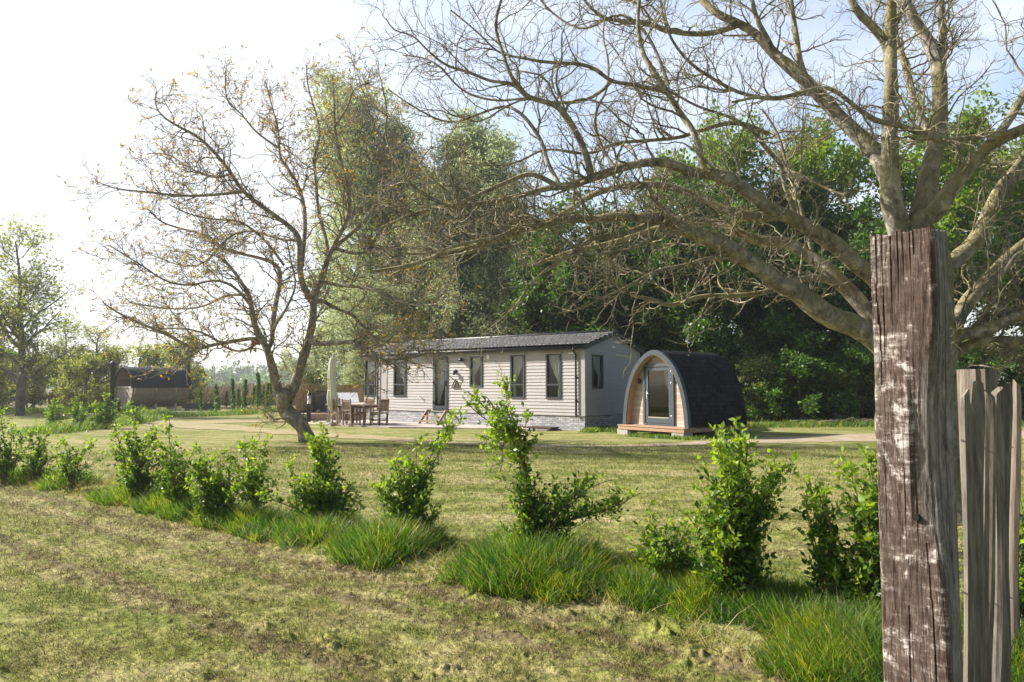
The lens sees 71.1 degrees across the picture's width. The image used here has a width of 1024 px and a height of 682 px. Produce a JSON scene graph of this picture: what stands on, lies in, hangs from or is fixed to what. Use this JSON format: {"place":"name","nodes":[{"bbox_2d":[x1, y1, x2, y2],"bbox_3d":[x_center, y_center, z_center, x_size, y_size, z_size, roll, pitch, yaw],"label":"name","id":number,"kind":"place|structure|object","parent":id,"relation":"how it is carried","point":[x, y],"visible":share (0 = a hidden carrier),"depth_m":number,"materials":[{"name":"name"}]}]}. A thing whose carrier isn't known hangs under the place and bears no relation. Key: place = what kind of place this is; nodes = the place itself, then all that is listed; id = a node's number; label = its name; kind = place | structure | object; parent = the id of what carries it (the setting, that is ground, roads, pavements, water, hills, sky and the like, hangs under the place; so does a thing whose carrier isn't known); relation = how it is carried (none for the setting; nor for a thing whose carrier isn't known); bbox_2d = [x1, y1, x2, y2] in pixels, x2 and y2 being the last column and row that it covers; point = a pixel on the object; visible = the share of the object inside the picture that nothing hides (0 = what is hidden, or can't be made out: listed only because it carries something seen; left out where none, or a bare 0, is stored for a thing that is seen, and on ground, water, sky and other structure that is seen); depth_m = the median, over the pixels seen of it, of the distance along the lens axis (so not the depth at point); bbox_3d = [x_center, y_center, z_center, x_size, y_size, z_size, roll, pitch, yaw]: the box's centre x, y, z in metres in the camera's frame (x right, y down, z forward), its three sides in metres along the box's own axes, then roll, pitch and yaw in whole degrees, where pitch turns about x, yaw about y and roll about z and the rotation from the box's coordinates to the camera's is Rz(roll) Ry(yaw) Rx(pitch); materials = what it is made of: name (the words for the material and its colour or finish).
{"place":"outdoors","nodes":[
{"label":"outdoors","id":0,"kind":"place"},
{"bbox_2d":[167,418,283,423],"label":"worn path","id":1,"kind":"structure","parent":0,"point":[222,421],"depth_m":30.00,"materials":[{"name":"beige soil"}]},
{"bbox_2d":[138,420,437,441],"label":"worn path","id":2,"kind":"structure","parent":0,"point":[225,427],"depth_m":24.16,"materials":[{"name":"beige soil"}]},
{"bbox_2d":[308,418,559,430],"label":"patio","id":3,"kind":"structure","parent":0,"point":[403,424],"depth_m":26.45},
{"bbox_2d":[326,355,338,424],"bbox_3d":[-6.819,1.853,27.228,0.442,2.620,0.442,2,-4,-27],"label":"parasol","id":4,"kind":"object","parent":3,"relation":"on","point":[332,394],"visible":0.94,"depth_m":27.14,"materials":[{"name":"beige fabric"}]},
{"bbox_2d":[341,399,360,425],"bbox_3d":[-6.004,2.652,26.771,0.525,0.973,0.552,-2,-4,35],"label":"garden chair","id":5,"kind":"object","parent":3,"relation":"on","point":[346,408],"visible":1,"depth_m":26.66,"materials":[{"name":"brown wood"}]},
{"bbox_2d":[369,399,388,425],"bbox_3d":[-4.947,2.650,26.750,0.552,0.973,0.525,-3,-4,38],"label":"garden chair","id":6,"kind":"object","parent":3,"relation":"on","point":[383,403],"visible":0.96,"depth_m":26.67,"materials":[{"name":"brown wood"}]},
{"bbox_2d":[0,387,1023,681],"bbox_3d":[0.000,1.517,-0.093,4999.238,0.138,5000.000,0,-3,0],"label":"lawn ground","id":7,"kind":"structure","parent":0,"point":[214,439],"depth_m":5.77,"materials":[{"name":"green plant"}]},
{"bbox_2d":[0,356,26,409],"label":"bush","id":8,"kind":"object","parent":7,"relation":"on","point":[3,392],"visible":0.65,"depth_m":39.47,"materials":[{"name":"green plant"}]},
{"bbox_2d":[0,406,32,484],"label":"hedge bush","id":9,"kind":"object","parent":7,"relation":"on","point":[7,462],"visible":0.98,"depth_m":11.12,"materials":[{"name":"green plant"}]},
{"bbox_2d":[8,354,60,408],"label":"bush","id":10,"kind":"object","parent":7,"relation":"on","point":[32,393],"visible":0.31,"depth_m":45.19,"materials":[{"name":"green plant"}]},
{"bbox_2d":[18,419,56,481],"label":"hedge bush","id":11,"kind":"object","parent":7,"relation":"on","point":[38,462],"visible":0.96,"depth_m":10.97,"materials":[{"name":"green plant"}]},
{"bbox_2d":[0,211,86,415],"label":"tree","id":12,"kind":"object","parent":7,"relation":"on","point":[21,345],"visible":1,"depth_m":36.08,"materials":[{"name":"green plant"}]},
{"bbox_2d":[44,398,71,424],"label":"hedge bush","id":13,"kind":"object","parent":7,"relation":"on","point":[55,413],"visible":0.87,"depth_m":24.70,"materials":[{"name":"green plant"}]},
{"bbox_2d":[26,317,105,393],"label":"tree","id":14,"kind":"object","parent":7,"relation":"on","point":[43,376],"visible":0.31,"depth_m":43.81,"materials":[{"name":"green plant"}]},
{"bbox_2d":[45,434,104,491],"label":"hedge bush","id":15,"kind":"object","parent":7,"relation":"on","point":[68,471],"visible":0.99,"depth_m":10.10,"materials":[{"name":"green plant"}]},
{"bbox_2d":[46,351,109,407],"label":"bush","id":16,"kind":"object","parent":7,"relation":"on","point":[87,365],"visible":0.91,"depth_m":40.56,"materials":[{"name":"green plant"}]},
{"bbox_2d":[48,393,109,410],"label":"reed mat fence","id":17,"kind":"object","parent":7,"relation":"on","point":[51,396],"visible":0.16,"depth_m":41.87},
{"bbox_2d":[67,394,95,423],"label":"hedge bush","id":18,"kind":"object","parent":7,"relation":"on","point":[75,413],"visible":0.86,"depth_m":25.31,"materials":[{"name":"green plant"}]},
{"bbox_2d":[52,322,141,393],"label":"tree","id":19,"kind":"object","parent":7,"relation":"on","point":[104,368],"visible":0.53,"depth_m":44.57,"materials":[{"name":"green plant"}]},
{"bbox_2d":[88,391,121,428],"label":"hedge bush","id":20,"kind":"object","parent":7,"relation":"on","point":[104,416],"visible":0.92,"depth_m":25.19,"materials":[{"name":"green plant"}]},
{"bbox_2d":[103,361,119,413],"bbox_3d":[-21.583,2.485,38.721,0.600,2.860,0.600,0,-3,0],"label":"stove pipe","id":21,"kind":"object","parent":7,"relation":"on","point":[112,380],"visible":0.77,"depth_m":38.65,"materials":[{"name":"black metal"}]},
{"bbox_2d":[88,343,136,399],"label":"bush","id":22,"kind":"object","parent":7,"relation":"on","point":[128,351],"visible":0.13,"depth_m":46.49,"materials":[{"name":"green plant"}]},
{"bbox_2d":[122,399,145,420],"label":"hedge bush","id":23,"kind":"object","parent":7,"relation":"on","point":[134,413],"visible":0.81,"depth_m":28.45,"materials":[{"name":"green plant"}]},
{"bbox_2d":[98,408,183,499],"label":"hedge bush","id":24,"kind":"object","parent":7,"relation":"on","point":[136,476],"visible":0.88,"depth_m":9.09,"materials":[{"name":"green plant"}]},
{"bbox_2d":[123,341,168,366],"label":"bush","id":25,"kind":"object","parent":7,"relation":"on","point":[144,354],"visible":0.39,"depth_m":49.00,"materials":[{"name":"green plant"}]},
{"bbox_2d":[115,357,191,410],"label":"barrel sauna","id":26,"kind":"structure","parent":7,"relation":"on","point":[155,391],"depth_m":40.47,"materials":[{"name":"brown wood"}]},
{"bbox_2d":[146,414,197,509],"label":"hedge bush","id":27,"kind":"object","parent":7,"relation":"on","point":[173,485],"visible":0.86,"depth_m":8.37,"materials":[{"name":"green plant"}]},
{"bbox_2d":[155,334,207,407],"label":"bush","id":28,"kind":"object","parent":7,"relation":"on","point":[195,381],"visible":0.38,"depth_m":47.79,"materials":[{"name":"green plant"}]},
{"bbox_2d":[186,363,208,403],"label":"bush","id":29,"kind":"object","parent":7,"relation":"on","point":[206,383],"visible":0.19,"depth_m":49.96,"materials":[{"name":"green plant"}]},
{"bbox_2d":[175,403,219,412],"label":"plunge pool","id":30,"kind":"structure","parent":7,"relation":"on","point":[194,407],"depth_m":38.91,"materials":[{"name":"grey"}]},
{"bbox_2d":[32,353,363,388],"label":"distant wood","id":31,"kind":"object","parent":7,"relation":"on","point":[224,375],"visible":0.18,"depth_m":296.66,"materials":[{"name":"green plant"}]},
{"bbox_2d":[181,442,248,526],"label":"hedge bush","id":32,"kind":"object","parent":7,"relation":"on","point":[212,487],"visible":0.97,"depth_m":7.71,"materials":[{"name":"green plant"}]},
{"bbox_2d":[186,381,295,404],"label":"reeds","id":33,"kind":"object","parent":7,"relation":"on","point":[210,398],"visible":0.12,"depth_m":54.80,"materials":[{"name":"beige plant"}]},
{"bbox_2d":[221,434,279,509],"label":"hedge bush","id":34,"kind":"object","parent":7,"relation":"on","point":[252,481],"visible":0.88,"depth_m":8.19,"materials":[{"name":"green plant"}]},
{"bbox_2d":[253,371,262,407],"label":"sapling","id":35,"kind":"object","parent":7,"relation":"on","point":[258,392],"visible":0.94,"depth_m":42.87,"materials":[{"name":"green plant"}]},
{"bbox_2d":[55,27,479,442],"bbox_3d":[-6.402,-3.070,19.909,11.260,12.052,7.172,0,-3,0],"label":"leaning tree","id":36,"kind":"object","parent":7,"relation":"on","point":[291,415],"visible":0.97,"depth_m":19.29,"materials":[{"name":"brown plant"}]},
{"bbox_2d":[255,414,365,521],"bbox_3d":[-2.060,1.368,7.462,1.150,1.203,0.631,0,-3,0],"label":"hedge bush","id":37,"kind":"object","parent":7,"relation":"on","point":[323,493],"visible":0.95,"depth_m":7.36,"materials":[{"name":"green plant"}]},
{"bbox_2d":[276,322,363,384],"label":"willow tree","id":38,"kind":"object","parent":7,"relation":"on","point":[313,360],"visible":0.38,"depth_m":46.39,"materials":[{"name":"green plant"}]},
{"bbox_2d":[301,412,362,420],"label":"raised deck","id":39,"kind":"structure","parent":7,"relation":"on","point":[321,416],"depth_m":30.14,"materials":[{"name":"brown wood"}]},
{"bbox_2d":[314,391,326,411],"bbox_3d":[-8.592,2.731,32.579,0.720,0.940,0.270,0,-3,0],"label":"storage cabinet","id":40,"kind":"object","parent":39,"relation":"on","point":[320,402],"visible":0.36,"depth_m":32.47,"materials":[{"name":"grey wood"}]},
{"bbox_2d":[295,385,363,412],"bbox_3d":[-8.412,2.605,32.819,1.100,1.220,4.148,-3,-4,38],"label":"board fence","id":41,"kind":"object","parent":39,"relation":"on","point":[339,390],"visible":0.32,"depth_m":32.58,"materials":[{"name":"brown wood"}]},
{"bbox_2d":[325,393,363,411],"bbox_3d":[-7.330,2.744,32.092,1.700,0.854,1.500,0,-3,0],"label":"hot tub","id":42,"kind":"object","parent":39,"relation":"on","point":[348,396],"visible":0.38,"depth_m":32.24,"materials":[{"name":"white plastic"}]},
{"bbox_2d":[296,58,443,384],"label":"willow tree","id":43,"kind":"object","parent":7,"relation":"on","point":[341,261],"visible":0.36,"depth_m":41.46,"materials":[{"name":"green plant"}]},
{"bbox_2d":[324,272,415,384],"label":"willow tree","id":44,"kind":"object","parent":7,"relation":"on","point":[348,328],"visible":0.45,"depth_m":36.38,"materials":[{"name":"green plant"}]},
{"bbox_2d":[314,106,449,352],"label":"willow tree","id":45,"kind":"object","parent":7,"relation":"on","point":[404,138],"visible":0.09,"depth_m":42.04,"materials":[{"name":"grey plant"}]},
{"bbox_2d":[366,431,452,528],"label":"hedge bush","id":46,"kind":"object","parent":7,"relation":"on","point":[405,489],"visible":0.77,"depth_m":6.76,"materials":[{"name":"green plant"}]},
{"bbox_2d":[403,405,467,518],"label":"hedge bush","id":47,"kind":"object","parent":7,"relation":"on","point":[448,431],"visible":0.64,"depth_m":6.92,"materials":[{"name":"green plant"}]},
{"bbox_2d":[386,114,502,351],"bbox_3d":[-3.997,-4.179,41.161,7.489,16.544,11.779,-1,-4,14],"label":"willow tree","id":48,"kind":"object","parent":7,"relation":"on","point":[445,307],"visible":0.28,"depth_m":39.16,"materials":[{"name":"green plant"}]},
{"bbox_2d":[405,97,549,338],"bbox_3d":[-0.370,-4.567,40.893,9.852,17.264,9.276,3,-4,-36],"label":"willow tree","id":49,"kind":"object","parent":7,"relation":"on","point":[497,153],"visible":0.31,"depth_m":38.66,"materials":[{"name":"green plant"}]},
{"bbox_2d":[359,329,644,430],"bbox_3d":[-0.784,1.556,29.007,11.480,3.530,4.370,-3,-4,38],"label":"cabin","id":50,"kind":"object","parent":7,"relation":"on","point":[574,381],"visible":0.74,"depth_m":26.20,"materials":[{"name":"white wood"}]},
{"bbox_2d":[364,358,375,395],"bbox_3d":[-6.057,1.554,30.733,0.797,1.605,0.155,-3,-4,38],"label":"window","id":51,"kind":"structure","parent":50,"relation":"in","point":[369,369],"depth_m":30.84,"materials":[{"name":"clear glass"}]},
{"bbox_2d":[393,360,405,396],"bbox_3d":[-4.600,1.507,29.603,0.740,1.560,0.137,-3,-4,38],"label":"window","id":52,"kind":"structure","parent":50,"relation":"in","point":[394,372],"depth_m":29.67,"materials":[{"name":"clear glass"}]},
{"bbox_2d":[432,358,446,409],"bbox_3d":[-2.790,1.677,28.182,0.731,2.028,0.252,-3,-4,38],"label":"door","id":53,"kind":"structure","parent":50,"relation":"in","point":[443,381],"depth_m":28.28,"materials":[{"name":"grey glass"}]},
{"bbox_2d":[468,355,483,386],"bbox_3d":[-1.336,1.129,27.051,0.721,1.205,0.155,-3,-4,38],"label":"window","id":54,"kind":"structure","parent":50,"relation":"in","point":[473,367],"depth_m":27.15,"materials":[{"name":"grey glass"}]},
{"bbox_2d":[509,353,525,397],"bbox_3d":[0.215,1.254,25.824,0.749,1.605,0.155,-3,-4,38],"label":"window","id":55,"kind":"structure","parent":50,"relation":"in","point":[517,361],"depth_m":25.92,"materials":[{"name":"clear glass"}]},
{"bbox_2d":[544,352,561,398],"bbox_3d":[1.455,1.195,24.855,0.735,1.605,0.155,-3,-4,38],"label":"window","id":56,"kind":"structure","parent":50,"relation":"in","point":[554,358],"depth_m":24.89,"materials":[{"name":"clear glass"}]},
{"bbox_2d":[591,353,604,388],"bbox_3d":[2.924,1.036,24.712,0.155,1.205,0.808,-3,-4,38],"label":"window","id":57,"kind":"structure","parent":50,"relation":"in","point":[597,359],"depth_m":24.86,"materials":[{"name":"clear glass"}]},
{"bbox_2d":[450,211,563,335],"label":"willow tree","id":58,"kind":"object","parent":7,"relation":"on","point":[483,268],"visible":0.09,"depth_m":39.02,"materials":[{"name":"green plant"}]},
{"bbox_2d":[1,405,1023,440],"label":"rough grass","id":59,"kind":"structure","parent":7,"relation":"on","point":[151,415],"depth_m":26.48,"materials":[{"name":"green plant"}]},
{"bbox_2d":[466,209,612,335],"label":"willow tree","id":60,"kind":"object","parent":7,"relation":"on","point":[495,277],"visible":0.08,"depth_m":37.48,"materials":[{"name":"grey plant"}]},
{"bbox_2d":[462,371,639,543],"bbox_3d":[0.304,1.056,5.942,1.469,1.623,0.689,0,-3,0],"label":"hedge bush","id":61,"kind":"object","parent":7,"relation":"on","point":[532,512],"visible":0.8,"depth_m":5.83,"materials":[{"name":"green plant"}]},
{"bbox_2d":[491,228,616,334],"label":"tree","id":62,"kind":"object","parent":7,"relation":"on","point":[538,298],"visible":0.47,"depth_m":34.02,"materials":[{"name":"green plant"}]},
{"bbox_2d":[505,177,671,357],"bbox_3d":[4.112,-1.905,35.355,9.291,11.235,8.157,0,-3,-2],"label":"tree","id":63,"kind":"object","parent":7,"relation":"on","point":[644,290],"visible":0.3,"depth_m":33.76,"materials":[{"name":"green plant"}]},
{"bbox_2d":[596,234,706,356],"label":"tree","id":64,"kind":"object","parent":7,"relation":"on","point":[651,346],"visible":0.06,"depth_m":36.19,"materials":[{"name":"green plant"}]},
{"bbox_2d":[301,0,1023,525],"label":"walnut tree","id":65,"kind":"object","parent":7,"relation":"on","point":[931,204],"visible":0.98,"depth_m":8.33,"materials":[{"name":"brown plant"}]},
{"bbox_2d":[628,499,704,576],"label":"hedge bush","id":66,"kind":"object","parent":7,"relation":"on","point":[667,557],"visible":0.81,"depth_m":5.14,"materials":[{"name":"green plant"}]},
{"bbox_2d":[617,350,747,436],"bbox_3d":[5.385,1.638,22.666,3.170,2.633,2.700,3,-4,-37],"label":"glamping pod","id":67,"kind":"object","parent":7,"relation":"on","point":[682,393],"visible":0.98,"depth_m":22.04,"materials":[{"name":"black"}]},
{"bbox_2d":[645,367,671,423],"bbox_3d":[4.650,1.665,22.059,0.551,1.705,1.036,3,-4,-37],"label":"door","id":68,"kind":"structure","parent":67,"relation":"in","point":[667,371],"depth_m":22.08,"materials":[{"name":"grey glass"}]},
{"bbox_2d":[591,148,779,353],"bbox_3d":[7.871,-2.316,33.231,8.745,11.797,7.677,1,-4,-11],"label":"tree","id":69,"kind":"object","parent":7,"relation":"on","point":[671,324],"visible":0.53,"depth_m":32.09,"materials":[{"name":"green plant"}]},
{"bbox_2d":[647,98,786,333],"bbox_3d":[10.895,-4.416,37.688,6.690,16.573,8.397,1,-4,-15],"label":"tree","id":70,"kind":"object","parent":7,"relation":"on","point":[745,158],"visible":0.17,"depth_m":36.59,"materials":[{"name":"green plant"}]},
{"bbox_2d":[680,416,801,602],"bbox_3d":[1.511,1.147,4.784,0.805,1.300,0.663,0,-3,0],"label":"hedge bush","id":71,"kind":"object","parent":7,"relation":"on","point":[730,530],"visible":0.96,"depth_m":4.67,"materials":[{"name":"green plant"}]},
{"bbox_2d":[683,325,826,418],"bbox_3d":[10.755,1.457,32.815,6.618,4.409,4.353,0,-4,4],"label":"shrub","id":72,"kind":"object","parent":7,"relation":"on","point":[725,351],"visible":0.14,"depth_m":31.84,"materials":[{"name":"green plant"}]},
{"bbox_2d":[732,351,805,421],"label":"shrub","id":73,"kind":"object","parent":7,"relation":"on","point":[758,366],"visible":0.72,"depth_m":30.06,"materials":[{"name":"green plant"}]},
{"bbox_2d":[739,303,839,418],"bbox_3d":[13.312,0.969,33.423,5.358,5.511,8.145,-2,-4,32],"label":"shrub","id":74,"kind":"object","parent":7,"relation":"on","point":[776,327],"visible":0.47,"depth_m":31.88,"materials":[{"name":"green plant"}]},
{"bbox_2d":[722,167,862,352],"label":"tree","id":75,"kind":"object","parent":7,"relation":"on","point":[757,312],"visible":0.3,"depth_m":35.67,"materials":[{"name":"green plant"}]},
{"bbox_2d":[729,344,861,420],"bbox_3d":[11.663,1.833,30.374,4.018,3.307,6.109,2,-4,-25],"label":"shrub","id":76,"kind":"object","parent":7,"relation":"on","point":[799,367],"visible":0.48,"depth_m":29.11,"materials":[{"name":"green plant"}]},
{"bbox_2d":[745,376,846,421],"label":"shrub","id":77,"kind":"object","parent":7,"relation":"on","point":[777,391],"visible":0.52,"depth_m":29.56,"materials":[{"name":"green plant"}]},
{"bbox_2d":[756,346,862,419],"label":"shrub","id":78,"kind":"object","parent":7,"relation":"on","point":[815,360],"visible":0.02,"depth_m":30.44,"materials":[{"name":"green plant"}]},
{"bbox_2d":[742,107,879,332],"bbox_3d":[16.302,-4.271,37.518,8.397,16.260,6.690,3,-5,-42],"label":"tree","id":79,"kind":"object","parent":7,"relation":"on","point":[842,157],"visible":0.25,"depth_m":35.71,"materials":[{"name":"green plant"}]},
{"bbox_2d":[791,472,870,605],"bbox_3d":[2.059,1.333,4.602,0.471,0.992,0.523,0,-3,0],"label":"hedge bush","id":80,"kind":"object","parent":7,"relation":"on","point":[832,565],"visible":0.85,"depth_m":4.54,"materials":[{"name":"green plant"}]},
{"bbox_2d":[812,337,874,419],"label":"shrub","id":81,"kind":"object","parent":7,"relation":"on","point":[860,359],"visible":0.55,"depth_m":29.23,"materials":[{"name":"green plant"}]},
{"bbox_2d":[818,364,874,420],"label":"shrub","id":82,"kind":"object","parent":7,"relation":"on","point":[853,388],"visible":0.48,"depth_m":29.47,"materials":[{"name":"green plant"}]},
{"bbox_2d":[823,443,880,609],"bbox_3d":[2.255,1.214,4.438,0.621,1.209,0.530,1,-4,-23],"label":"hedge bush","id":83,"kind":"object","parent":7,"relation":"on","point":[864,511],"visible":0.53,"depth_m":4.36,"materials":[{"name":"green plant"}]},
{"bbox_2d":[777,177,964,417],"bbox_3d":[17.174,-2.072,34.918,8.157,11.516,9.291,-2,-4,23],"label":"tree","id":84,"kind":"object","parent":7,"relation":"on","point":[863,213],"visible":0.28,"depth_m":33.89,"materials":[{"name":"green plant"}]},
{"bbox_2d":[870,226,962,681],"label":"sleeper post","id":85,"kind":"object","parent":7,"relation":"on","point":[920,594],"visible":1,"depth_m":2.78,"materials":[{"name":"brown wood"}]},
{"bbox_2d":[862,77,1023,311],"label":"tree","id":86,"kind":"object","parent":7,"relation":"on","point":[953,219],"visible":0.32,"depth_m":32.83,"materials":[{"name":"green plant"}]},
{"bbox_2d":[961,388,974,681],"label":"fence stake","id":87,"kind":"object","parent":7,"relation":"on","point":[969,545],"visible":1,"depth_m":2.90,"materials":[{"name":"grey wood"}]},
{"bbox_2d":[971,380,984,681],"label":"fence stake","id":88,"kind":"object","parent":7,"relation":"on","point":[978,416],"visible":0.65,"depth_m":2.98,"materials":[{"name":"grey wood"}]},
{"bbox_2d":[957,369,1009,681],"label":"round post","id":89,"kind":"object","parent":7,"relation":"on","point":[966,378],"visible":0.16,"depth_m":3.29,"materials":[{"name":"brown wood"}]},
{"bbox_2d":[958,340,1018,377],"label":"shrub","id":90,"kind":"object","parent":7,"relation":"on","point":[969,357],"visible":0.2,"depth_m":27.18,"materials":[{"name":"green plant"}]},
{"bbox_2d":[984,390,996,681],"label":"fence stake","id":91,"kind":"object","parent":7,"relation":"on","point":[990,454],"visible":0.73,"depth_m":3.06,"materials":[{"name":"grey wood"}]},
{"bbox_2d":[957,135,1023,415],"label":"tree","id":92,"kind":"object","parent":7,"relation":"on","point":[1019,193],"visible":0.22,"depth_m":34.87,"materials":[{"name":"green plant"}]},
{"bbox_2d":[961,152,1023,336],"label":"tree","id":93,"kind":"object","parent":7,"relation":"on","point":[1014,239],"visible":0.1,"depth_m":34.58,"materials":[{"name":"green plant"}]},
{"bbox_2d":[962,333,1023,419],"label":"shrub","id":94,"kind":"object","parent":7,"relation":"on","point":[998,355],"visible":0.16,"depth_m":27.79,"materials":[{"name":"green plant"}]},
{"bbox_2d":[991,387,1005,681],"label":"fence stake","id":95,"kind":"object","parent":7,"relation":"on","point":[998,654],"visible":0.69,"depth_m":3.11,"materials":[{"name":"grey wood"}]},
{"bbox_2d":[1003,383,1012,681],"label":"fence stake","id":96,"kind":"object","parent":7,"relation":"on","point":[1008,396],"visible":0.38,"depth_m":3.31,"materials":[{"name":"grey wood"}]},
{"bbox_2d":[1002,334,1023,418],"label":"shrub","id":97,"kind":"object","parent":7,"relation":"on","point":[1007,371],"visible":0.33,"depth_m":27.87,"materials":[{"name":"green plant"}]},
{"bbox_2d":[1009,380,1021,665],"bbox_3d":[2.595,0.987,3.696,0.118,1.580,0.061,0,-3,0],"label":"fence stake","id":98,"kind":"object","parent":7,"relation":"on","point":[1015,501],"visible":0.86,"depth_m":3.69,"materials":[{"name":"wood"}]},
{"bbox_2d":[1019,498,1023,628],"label":"hedge bush","id":99,"kind":"object","parent":7,"relation":"on","point":[1021,569],"visible":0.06,"depth_m":4.04,"materials":[{"name":"green plant"}]},
{"bbox_2d":[0,459,1023,681],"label":"hedge grass","id":100,"kind":"structure","parent":0,"point":[826,639],"depth_m":5.17,"materials":[{"name":"green plant"}]},
{"bbox_2d":[0,0,1023,384],"label":"sky","id":101,"kind":"structure","parent":0,"point":[67,67],"materials":[{"name":"white"}]},
{"bbox_2d":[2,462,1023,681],"bbox_3d":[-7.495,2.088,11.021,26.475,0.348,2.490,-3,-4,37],"label":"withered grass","id":102,"kind":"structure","parent":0,"point":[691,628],"depth_m":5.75,"materials":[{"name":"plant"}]},
{"bbox_2d":[447,431,1023,447],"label":"gravel path","id":103,"kind":"structure","parent":0,"point":[844,437],"depth_m":19.87,"materials":[{"name":"beige gravel"}]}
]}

